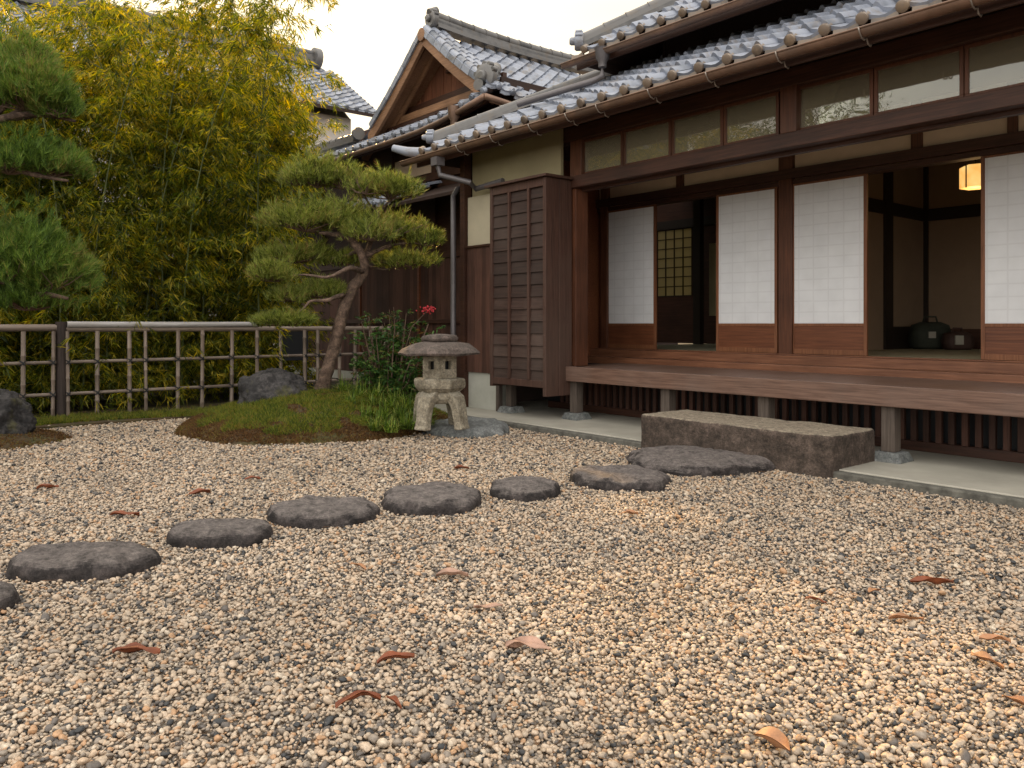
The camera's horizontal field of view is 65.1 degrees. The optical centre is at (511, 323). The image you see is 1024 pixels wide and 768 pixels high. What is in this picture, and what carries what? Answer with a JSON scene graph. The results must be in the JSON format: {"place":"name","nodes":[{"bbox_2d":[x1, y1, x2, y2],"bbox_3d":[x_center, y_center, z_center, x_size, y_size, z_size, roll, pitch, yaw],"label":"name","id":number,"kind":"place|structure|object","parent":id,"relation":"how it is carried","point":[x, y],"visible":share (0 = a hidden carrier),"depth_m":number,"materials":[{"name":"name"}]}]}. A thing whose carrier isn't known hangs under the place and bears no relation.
{"place":"outdoors","nodes":[
{"label":"outdoors","id":0,"kind":"place"},
{"bbox_2d":[0,0,375,347],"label":"distant house","id":1,"kind":"structure","parent":0,"point":[355,102],"depth_m":23.68,"materials":[{"name":"tile"}]},
{"bbox_2d":[28,343,692,413],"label":"ground","id":2,"kind":"structure","parent":0,"point":[173,401],"depth_m":11.61,"materials":[{"name":"soil"}]},
{"bbox_2d":[0,136,50,412],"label":"bamboo","id":3,"kind":"object","parent":2,"relation":"on","point":[6,194],"visible":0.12,"depth_m":9.60,"materials":[{"name":"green plant"}]},
{"bbox_2d":[0,190,70,402],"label":"bamboo","id":4,"kind":"object","parent":2,"relation":"on","point":[16,342],"visible":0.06,"depth_m":10.06,"materials":[{"name":"green plant"}]},
{"bbox_2d":[0,188,86,401],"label":"bamboo","id":5,"kind":"object","parent":2,"relation":"on","point":[72,203],"visible":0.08,"depth_m":10.30,"materials":[{"name":"green plant"}]},
{"bbox_2d":[0,0,94,346],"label":"bamboo","id":6,"kind":"object","parent":2,"relation":"on","point":[24,21],"visible":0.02,"depth_m":12.10,"materials":[{"name":"green plant"}]},
{"bbox_2d":[0,188,100,416],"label":"bamboo","id":7,"kind":"object","parent":2,"relation":"on","point":[10,349],"visible":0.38,"depth_m":9.78,"materials":[{"name":"green plant"}]},
{"bbox_2d":[0,0,105,198],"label":"bamboo","id":8,"kind":"object","parent":2,"relation":"on","point":[51,14],"visible":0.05,"depth_m":11.53,"materials":[{"name":"green plant"}]},
{"bbox_2d":[0,110,111,404],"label":"bamboo","id":9,"kind":"object","parent":2,"relation":"on","point":[21,187],"visible":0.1,"depth_m":10.08,"materials":[{"name":"green plant"}]},
{"bbox_2d":[0,105,123,406],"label":"bamboo","id":10,"kind":"object","parent":2,"relation":"on","point":[25,200],"visible":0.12,"depth_m":10.31,"materials":[{"name":"green plant"}]},
{"bbox_2d":[0,0,133,409],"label":"bamboo","id":11,"kind":"object","parent":2,"relation":"on","point":[38,185],"visible":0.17,"depth_m":10.51,"materials":[{"name":"green plant"}]},
{"bbox_2d":[0,0,134,413],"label":"bamboo","id":12,"kind":"object","parent":2,"relation":"on","point":[67,214],"visible":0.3,"depth_m":10.05,"materials":[{"name":"green plant"}]},
{"bbox_2d":[0,0,144,395],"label":"bamboo","id":13,"kind":"object","parent":2,"relation":"on","point":[75,74],"visible":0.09,"depth_m":11.23,"materials":[{"name":"green plant"}]},
{"bbox_2d":[0,109,157,408],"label":"bamboo","id":14,"kind":"object","parent":2,"relation":"on","point":[52,194],"visible":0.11,"depth_m":10.43,"materials":[{"name":"green plant"}]},
{"bbox_2d":[16,1,148,396],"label":"bamboo","id":15,"kind":"object","parent":2,"relation":"on","point":[95,110],"visible":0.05,"depth_m":12.05,"materials":[{"name":"green plant"}]},
{"bbox_2d":[18,177,151,406],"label":"bamboo","id":16,"kind":"object","parent":2,"relation":"on","point":[67,183],"visible":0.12,"depth_m":10.65,"materials":[{"name":"green plant"}]},
{"bbox_2d":[16,2,162,384],"bbox_3d":[-6.756,-1.725,11.924,2.272,5.770,3.033,0,0,73],"label":"bamboo","id":17,"kind":"object","parent":2,"relation":"on","point":[131,43],"visible":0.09,"depth_m":11.66,"materials":[{"name":"green plant"}]},
{"bbox_2d":[12,9,173,397],"bbox_3d":[-5.710,-1.579,11.128,1.899,5.399,2.028,0,0,9],"label":"bamboo","id":18,"kind":"object","parent":2,"relation":"on","point":[130,46],"visible":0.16,"depth_m":11.11,"materials":[{"name":"green plant"}]},
{"bbox_2d":[32,94,162,391],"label":"bamboo","id":19,"kind":"object","parent":2,"relation":"on","point":[86,119],"visible":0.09,"depth_m":11.44,"materials":[{"name":"green plant"}]},
{"bbox_2d":[16,207,181,411],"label":"bamboo","id":20,"kind":"object","parent":2,"relation":"on","point":[109,254],"visible":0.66,"depth_m":10.12,"materials":[{"name":"green plant"}]},
{"bbox_2d":[11,0,196,410],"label":"bamboo","id":21,"kind":"object","parent":2,"relation":"on","point":[132,133],"visible":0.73,"depth_m":10.25,"materials":[{"name":"green plant"}]},
{"bbox_2d":[57,123,171,383],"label":"bamboo","id":22,"kind":"object","parent":2,"relation":"on","point":[101,183],"visible":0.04,"depth_m":11.80,"materials":[{"name":"green plant"}]},
{"bbox_2d":[26,0,237,401],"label":"bamboo","id":23,"kind":"object","parent":2,"relation":"on","point":[86,58],"visible":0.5,"depth_m":10.75,"materials":[{"name":"green plant"}]},
{"bbox_2d":[57,0,214,395],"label":"bamboo","id":24,"kind":"object","parent":2,"relation":"on","point":[116,70],"visible":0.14,"depth_m":11.47,"materials":[{"name":"green plant"}]},
{"bbox_2d":[69,2,219,395],"bbox_3d":[-5.737,-2.404,12.297,2.901,7.011,1.780,0,0,15],"label":"bamboo","id":25,"kind":"object","parent":2,"relation":"on","point":[195,228],"visible":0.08,"depth_m":12.11,"materials":[{"name":"green plant"}]},
{"bbox_2d":[69,70,223,406],"bbox_3d":[-5.457,-1.214,11.854,2.034,4.886,2.332,0,0,-43],"label":"bamboo","id":26,"kind":"object","parent":2,"relation":"on","point":[200,81],"visible":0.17,"depth_m":11.64,"materials":[{"name":"green plant"}]},
{"bbox_2d":[83,103,217,399],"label":"bamboo","id":27,"kind":"object","parent":2,"relation":"on","point":[134,215],"visible":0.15,"depth_m":11.41,"materials":[{"name":"green plant"}]},
{"bbox_2d":[82,0,238,403],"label":"bamboo","id":28,"kind":"object","parent":2,"relation":"on","point":[154,353],"visible":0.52,"depth_m":11.29,"materials":[{"name":"green plant"}]},
{"bbox_2d":[70,45,255,408],"bbox_3d":[-4.803,-1.379,10.993,1.956,4.980,2.184,0,0,19],"label":"bamboo","id":29,"kind":"object","parent":2,"relation":"on","point":[188,136],"visible":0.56,"depth_m":10.99,"materials":[{"name":"green plant"}]},
{"bbox_2d":[92,81,240,394],"bbox_3d":[-5.035,-1.295,11.933,2.266,4.794,2.236,0,0,-5],"label":"bamboo","id":30,"kind":"object","parent":2,"relation":"on","point":[175,163],"visible":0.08,"depth_m":11.73,"materials":[{"name":"green plant"}]},
{"bbox_2d":[109,0,223,295],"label":"bamboo","id":31,"kind":"object","parent":2,"relation":"on","point":[161,65],"visible":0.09,"depth_m":12.53,"materials":[{"name":"green plant"}]},
{"bbox_2d":[114,129,225,393],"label":"bamboo","id":32,"kind":"object","parent":2,"relation":"on","point":[158,249],"visible":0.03,"depth_m":12.14,"materials":[{"name":"green plant"}]},
{"bbox_2d":[109,0,258,393],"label":"bamboo","id":33,"kind":"object","parent":2,"relation":"on","point":[225,34],"visible":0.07,"depth_m":12.67,"materials":[{"name":"green plant"}]},
{"bbox_2d":[134,34,253,384],"bbox_3d":[-5.037,-1.590,12.607,2.036,5.420,1.906,0,0,20],"label":"bamboo","id":34,"kind":"object","parent":2,"relation":"on","point":[166,69],"visible":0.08,"depth_m":12.36,"materials":[{"name":"green plant"}]},
{"bbox_2d":[109,0,291,409],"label":"bamboo","id":35,"kind":"object","parent":2,"relation":"on","point":[195,194],"visible":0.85,"depth_m":10.58,"materials":[{"name":"green plant"}]},
{"bbox_2d":[144,112,257,400],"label":"bamboo","id":36,"kind":"object","parent":2,"relation":"on","point":[227,201],"visible":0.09,"depth_m":12.38,"materials":[{"name":"green plant"}]},
{"bbox_2d":[147,85,276,396],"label":"bamboo","id":37,"kind":"object","parent":2,"relation":"on","point":[212,305],"visible":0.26,"depth_m":11.57,"materials":[{"name":"green plant"}]},
{"bbox_2d":[140,0,286,321],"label":"bamboo","id":38,"kind":"object","parent":2,"relation":"on","point":[189,38],"visible":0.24,"depth_m":12.16,"materials":[{"name":"green plant"}]},
{"bbox_2d":[158,38,288,385],"bbox_3d":[-4.173,-1.528,11.783,1.863,5.296,1.990,0,0,-36],"label":"bamboo","id":39,"kind":"object","parent":2,"relation":"on","point":[245,78],"visible":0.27,"depth_m":11.68,"materials":[{"name":"green plant"}]},
{"bbox_2d":[180,228,272,402],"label":"bamboo","id":40,"kind":"object","parent":2,"relation":"on","point":[217,397],"visible":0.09,"depth_m":12.21,"materials":[{"name":"green plant"}]},
{"bbox_2d":[33,388,447,435],"bbox_3d":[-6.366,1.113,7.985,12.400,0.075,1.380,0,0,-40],"label":"mossy verge","id":41,"kind":"structure","parent":2,"relation":"on","point":[77,424],"depth_m":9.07,"materials":[{"name":"plant"}]},
{"bbox_2d":[0,321,399,416],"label":"bamboo fence","id":42,"kind":"object","parent":41,"relation":"on","point":[60,393],"visible":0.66,"depth_m":9.80,"materials":[{"name":"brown wood"}]},
{"bbox_2d":[179,0,303,372],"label":"bamboo","id":43,"kind":"object","parent":2,"relation":"on","point":[273,132],"visible":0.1,"depth_m":13.09,"materials":[{"name":"green plant"}]},
{"bbox_2d":[197,57,289,383],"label":"bamboo","id":44,"kind":"object","parent":2,"relation":"on","point":[277,149],"visible":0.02,"depth_m":13.22,"materials":[{"name":"green plant"}]},
{"bbox_2d":[162,0,339,398],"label":"bamboo","id":45,"kind":"object","parent":2,"relation":"on","point":[253,131],"visible":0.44,"depth_m":11.56,"materials":[{"name":"green plant"}]},
{"bbox_2d":[187,224,314,399],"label":"bamboo","id":46,"kind":"object","parent":2,"relation":"on","point":[255,310],"visible":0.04,"depth_m":12.51,"materials":[{"name":"green plant"}]},
{"bbox_2d":[186,0,319,306],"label":"bamboo","id":47,"kind":"object","parent":2,"relation":"on","point":[243,45],"visible":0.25,"depth_m":12.60,"materials":[{"name":"green plant"}]},
{"bbox_2d":[184,0,324,400],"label":"bamboo","id":48,"kind":"object","parent":2,"relation":"on","point":[265,119],"visible":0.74,"depth_m":10.90,"materials":[{"name":"green plant"}]},
{"bbox_2d":[204,104,309,371],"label":"bamboo","id":49,"kind":"object","parent":2,"relation":"on","point":[298,135],"visible":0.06,"depth_m":14.20,"materials":[{"name":"green plant"}]},
{"bbox_2d":[196,93,320,391],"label":"bamboo","id":50,"kind":"object","parent":2,"relation":"on","point":[289,113],"visible":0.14,"depth_m":12.99,"materials":[{"name":"green plant"}]},
{"bbox_2d":[198,233,328,398],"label":"bamboo","id":51,"kind":"object","parent":2,"relation":"on","point":[301,369],"visible":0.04,"depth_m":12.87,"materials":[{"name":"green plant"}]},
{"bbox_2d":[220,119,315,367],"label":"bamboo","id":52,"kind":"object","parent":2,"relation":"on","point":[282,146],"visible":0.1,"depth_m":13.54,"materials":[{"name":"green plant"}]},
{"bbox_2d":[209,222,337,388],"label":"bamboo","id":53,"kind":"object","parent":2,"relation":"on","point":[292,304],"visible":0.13,"depth_m":12.08,"materials":[{"name":"green plant"}]},
{"bbox_2d":[241,106,319,379],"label":"bamboo","id":54,"kind":"object","parent":2,"relation":"on","point":[297,153],"visible":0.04,"depth_m":13.94,"materials":[{"name":"green plant"}]},
{"bbox_2d":[238,52,333,374],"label":"bamboo","id":55,"kind":"object","parent":2,"relation":"on","point":[291,142],"visible":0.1,"depth_m":13.41,"materials":[{"name":"green plant"}]},
{"bbox_2d":[277,331,307,360],"bbox_3d":[-3.256,0.600,11.917,0.457,1.040,0.060,0,0,-40],"label":"black panel","id":56,"kind":"object","parent":2,"relation":"on","point":[295,346],"visible":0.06,"depth_m":11.90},
{"bbox_2d":[241,66,346,378],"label":"bamboo","id":57,"kind":"object","parent":2,"relation":"on","point":[337,83],"visible":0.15,"depth_m":14.09,"materials":[{"name":"green plant"}]},
{"bbox_2d":[269,118,348,365],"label":"bamboo","id":58,"kind":"object","parent":2,"relation":"on","point":[335,125],"visible":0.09,"depth_m":15.15,"materials":[{"name":"green plant"}]},
{"bbox_2d":[0,418,1023,767],"bbox_3d":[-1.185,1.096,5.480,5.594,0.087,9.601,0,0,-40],"label":"gravel","id":59,"kind":"structure","parent":2,"relation":"on","point":[128,442],"depth_m":3.01,"materials":[{"name":"gravel"}]},
{"bbox_2d":[0,581,19,614],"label":"stepping stone","id":60,"kind":"object","parent":59,"relation":"on","point":[9,596],"visible":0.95,"depth_m":3.09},
{"bbox_2d":[0,429,70,451],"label":"corner mound","id":61,"kind":"object","parent":59,"relation":"on","point":[7,445],"visible":0.31,"depth_m":7.29,"materials":[{"name":"soil"}]},
{"bbox_2d":[0,13,107,312],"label":"garden pine","id":62,"kind":"object","parent":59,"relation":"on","point":[36,273],"visible":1,"depth_m":6.91,"materials":[{"name":"green plant"}]},
{"bbox_2d":[5,541,161,584],"bbox_3d":[-1.920,1.081,3.598,0.654,0.159,0.413,0,0,-5],"label":"stepping stone","id":63,"kind":"object","parent":59,"relation":"on","point":[78,561],"visible":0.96,"depth_m":3.48,"materials":[{"name":"stone"}]},
{"bbox_2d":[112,642,159,653],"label":"fallen leaf","id":64,"kind":"object","parent":59,"relation":"on","point":[133,647],"visible":1,"depth_m":2.63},
{"bbox_2d":[166,517,272,549],"bbox_3d":[-1.488,1.087,4.090,0.528,0.147,0.375,0,0,4],"label":"stepping stone","id":65,"kind":"object","parent":59,"relation":"on","point":[208,533],"visible":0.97,"depth_m":3.96,"materials":[{"name":"stone"}]},
{"bbox_2d":[0,392,447,450],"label":"brown moss","id":66,"kind":"object","parent":59,"relation":"on","point":[193,428],"visible":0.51,"depth_m":7.52,"materials":[{"name":"plant"}]},
{"bbox_2d":[0,388,36,433],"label":"boulder","id":67,"kind":"object","parent":66,"relation":"on","point":[16,416],"visible":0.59,"depth_m":7.43,"materials":[{"name":"stone"}]},
{"bbox_2d":[178,399,441,446],"bbox_3d":[-2.067,0.943,8.750,3.292,0.372,3.315,0,0,-40],"label":"mossy mound","id":68,"kind":"object","parent":59,"relation":"on","point":[243,443],"visible":0.17,"depth_m":7.43,"materials":[{"name":"soil"}]},
{"bbox_2d":[237,368,307,403],"bbox_3d":[-2.607,0.860,8.759,0.754,0.758,0.674,0,0,-11],"label":"boulder","id":69,"kind":"object","parent":68,"relation":"on","point":[267,383],"visible":0.52,"depth_m":8.53,"materials":[{"name":"stone"}]},
{"bbox_2d":[242,146,447,389],"bbox_3d":[-1.849,-0.563,9.132,2.273,2.987,1.469,0,0,-11],"label":"garden pine","id":70,"kind":"object","parent":68,"relation":"on","point":[329,214],"visible":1,"depth_m":8.93,"materials":[{"name":"green plant"}]},
{"bbox_2d":[347,410,397,430],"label":"grass clump","id":71,"kind":"object","parent":68,"relation":"on","point":[376,423],"visible":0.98,"depth_m":7.62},
{"bbox_2d":[369,409,415,429],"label":"grass clump","id":72,"kind":"object","parent":68,"relation":"on","point":[407,421],"visible":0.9,"depth_m":7.74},
{"bbox_2d":[382,389,413,410],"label":"grass clump","id":73,"kind":"object","parent":68,"relation":"on","point":[408,405],"visible":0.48,"depth_m":8.38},
{"bbox_2d":[364,413,448,432],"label":"grass clump","id":74,"kind":"object","parent":68,"relation":"on","point":[392,426],"visible":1,"depth_m":7.58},
{"bbox_2d":[266,495,379,530],"bbox_3d":[-1.065,1.083,4.563,0.600,0.154,0.606,0,0,-40],"label":"stepping stone","id":75,"kind":"object","parent":59,"relation":"on","point":[311,512],"visible":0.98,"depth_m":4.40,"materials":[{"name":"stone"}]},
{"bbox_2d":[335,690,380,707],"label":"fallen leaf","id":76,"kind":"object","parent":59,"relation":"on","point":[358,693],"visible":1,"depth_m":2.28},
{"bbox_2d":[343,305,445,401],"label":"nandina shrub","id":77,"kind":"object","parent":59,"relation":"on","point":[389,373],"visible":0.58,"depth_m":9.19,"materials":[{"name":"green plant"}]},
{"bbox_2d":[377,651,414,663],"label":"fallen leaf","id":78,"kind":"object","parent":59,"relation":"on","point":[392,654],"visible":1,"depth_m":2.57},
{"bbox_2d":[381,481,481,516],"bbox_3d":[-0.488,1.079,4.885,0.612,0.162,0.638,0,0,-3],"label":"stepping stone","id":79,"kind":"object","parent":59,"relation":"on","point":[437,498],"visible":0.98,"depth_m":4.68,"materials":[{"name":"stone"}]},
{"bbox_2d":[436,567,467,576],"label":"fallen leaf","id":80,"kind":"object","parent":59,"relation":"on","point":[449,571],"visible":1,"depth_m":3.44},
{"bbox_2d":[426,417,508,438],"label":"lantern slab","id":81,"kind":"structure","parent":59,"relation":"on","point":[483,427],"depth_m":7.83,"materials":[{"name":"stone"}]},
{"bbox_2d":[398,334,479,430],"bbox_3d":[-0.707,0.553,7.747,0.790,0.910,0.781,0,0,-40],"label":"stone lantern","id":82,"kind":"object","parent":81,"relation":"on","point":[439,382],"visible":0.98,"depth_m":7.57,"materials":[{"name":"stone"}]},
{"bbox_2d":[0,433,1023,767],"bbox_3d":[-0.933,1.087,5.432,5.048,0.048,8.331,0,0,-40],"label":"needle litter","id":83,"kind":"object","parent":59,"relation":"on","point":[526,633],"visible":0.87,"depth_m":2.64,"materials":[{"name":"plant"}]},
{"bbox_2d":[490,476,560,501],"bbox_3d":[0.074,1.084,5.175,0.492,0.151,0.482,0,0,-40],"label":"stepping stone","id":84,"kind":"object","parent":59,"relation":"on","point":[526,488],"visible":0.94,"depth_m":5.04,"materials":[{"name":"stone"}]},
{"bbox_2d":[505,636,550,650],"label":"fallen leaf","id":85,"kind":"object","parent":59,"relation":"on","point":[530,641],"visible":1,"depth_m":2.67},
{"bbox_2d":[570,465,670,492],"bbox_3d":[0.753,1.084,5.548,0.686,0.152,0.666,0,0,-2],"label":"stepping stone","id":86,"kind":"object","parent":59,"relation":"on","point":[617,478],"visible":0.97,"depth_m":5.36,"materials":[{"name":"stone"}]},
{"bbox_2d":[626,445,775,477],"bbox_3d":[1.425,1.072,6.267,1.124,0.175,1.057,0,0,-16],"label":"stepping stone","id":87,"kind":"object","parent":59,"relation":"on","point":[681,460],"visible":0.82,"depth_m":5.93,"materials":[{"name":"stone"}]},
{"bbox_2d":[754,726,790,752],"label":"fallen leaf","id":88,"kind":"object","parent":59,"relation":"on","point":[775,737],"visible":1,"depth_m":2.06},
{"bbox_2d":[910,576,953,583],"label":"fallen leaf","id":89,"kind":"object","parent":59,"relation":"on","point":[933,580],"visible":1,"depth_m":3.33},
{"bbox_2d":[971,651,1003,669],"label":"fallen leaf","id":90,"kind":"object","parent":59,"relation":"on","point":[984,655],"visible":1,"depth_m":2.56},
{"bbox_2d":[979,633,1010,642],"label":"fallen leaf","id":91,"kind":"object","parent":59,"relation":"on","point":[985,636],"visible":1,"depth_m":2.73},
{"bbox_2d":[467,416,1023,509],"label":"apron kerb","id":92,"kind":"structure","parent":2,"relation":"on","point":[994,499],"depth_m":5.39,"materials":[{"name":"stone"}]},
{"bbox_2d":[641,409,874,478],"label":"step block","id":93,"kind":"structure","parent":2,"relation":"on","point":[822,450],"depth_m":6.09,"materials":[{"name":"stone"}]},
{"bbox_2d":[99,0,651,131],"label":"sky","id":94,"kind":"structure","parent":0,"point":[370,41],"materials":[{"name":"white"}]},
{"bbox_2d":[281,7,677,384],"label":"gabled house","id":95,"kind":"structure","parent":0,"point":[443,78],"depth_m":14.08,"materials":[{"name":"tile"}]},
{"bbox_2d":[434,400,1023,497],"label":"concrete apron","id":96,"kind":"object","parent":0,"point":[1006,478],"visible":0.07,"depth_m":5.96,"materials":[{"name":"concrete"}]},
{"bbox_2d":[391,0,1023,463],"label":"wooden house","id":97,"kind":"structure","parent":96,"relation":"on","point":[763,208],"depth_m":8.23,"materials":[{"name":"brown wood"}]},
{"bbox_2d":[584,130,622,173],"bbox_3d":[0.953,-1.795,8.483,0.030,0.378,0.603,0,0,-40],"label":"transom window","id":98,"kind":"structure","parent":97,"relation":"in","point":[603,152],"depth_m":8.46,"materials":[{"name":"clear glass"}]},
{"bbox_2d":[623,118,671,165],"bbox_3d":[1.349,-1.795,8.005,0.030,0.378,0.615,0,0,-40],"label":"transom window","id":99,"kind":"structure","parent":97,"relation":"in","point":[651,141],"depth_m":8.00,"materials":[{"name":"clear glass"}]},
{"bbox_2d":[657,227,691,296],"bbox_3d":[2.703,-1.008,13.344,0.026,1.124,0.739,0,0,-40],"label":"rear window","id":100,"kind":"structure","parent":97,"relation":"in","point":[674,246],"depth_m":13.34,"materials":[{"name":"beige paper"}]},
{"bbox_2d":[672,105,723,155],"bbox_3d":[1.740,-1.795,7.534,0.030,0.378,0.589,0,0,-40],"label":"transom window","id":101,"kind":"structure","parent":97,"relation":"in","point":[704,129],"depth_m":7.53,"materials":[{"name":"clear glass"}]},
{"bbox_2d":[724,92,779,144],"bbox_3d":[2.112,-1.795,7.085,0.030,0.378,0.560,0,0,-40],"label":"transom window","id":102,"kind":"structure","parent":97,"relation":"in","point":[757,117],"depth_m":7.08,"materials":[{"name":"clear glass"}]},
{"bbox_2d":[800,68,873,129],"bbox_3d":[2.604,-1.795,6.493,0.030,0.378,0.659,0,0,-40],"label":"transom window","id":103,"kind":"structure","parent":97,"relation":"in","point":[819,99],"depth_m":6.56,"materials":[{"name":"clear glass"}]},
{"bbox_2d":[874,46,964,114],"bbox_3d":[3.026,-1.795,5.984,0.030,0.378,0.649,0,0,-40],"label":"transom window","id":104,"kind":"structure","parent":97,"relation":"in","point":[960,49],"depth_m":5.95,"materials":[{"name":"brown wood"}]},
{"bbox_2d":[908,316,950,348],"bbox_3d":[5.317,0.114,10.194,0.499,0.417,0.326,0,0,-1],"label":"cloth bag","id":105,"kind":"object","parent":97,"relation":"on","point":[924,335],"visible":0.9,"depth_m":10.07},
{"bbox_2d":[941,327,974,349],"bbox_3d":[5.498,0.186,9.896,0.354,0.273,0.270,0,0,-1],"label":"cloth bag","id":106,"kind":"object","parent":97,"relation":"on","point":[952,340],"visible":1,"depth_m":9.79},
{"bbox_2d":[958,160,980,190],"bbox_3d":[4.564,-1.914,7.900,0.289,1.173,0.283,0,0,-40],"label":"hanging lamp","id":107,"kind":"object","parent":97,"relation":"hanging from","point":[969,176],"visible":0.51,"depth_m":7.83,"materials":[{"name":"beige"}]},
{"bbox_2d":[964,31,1023,95],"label":"transom window","id":108,"kind":"structure","parent":97,"relation":"in","point":[967,48],"depth_m":5.66,"materials":[{"name":"brown wood"}]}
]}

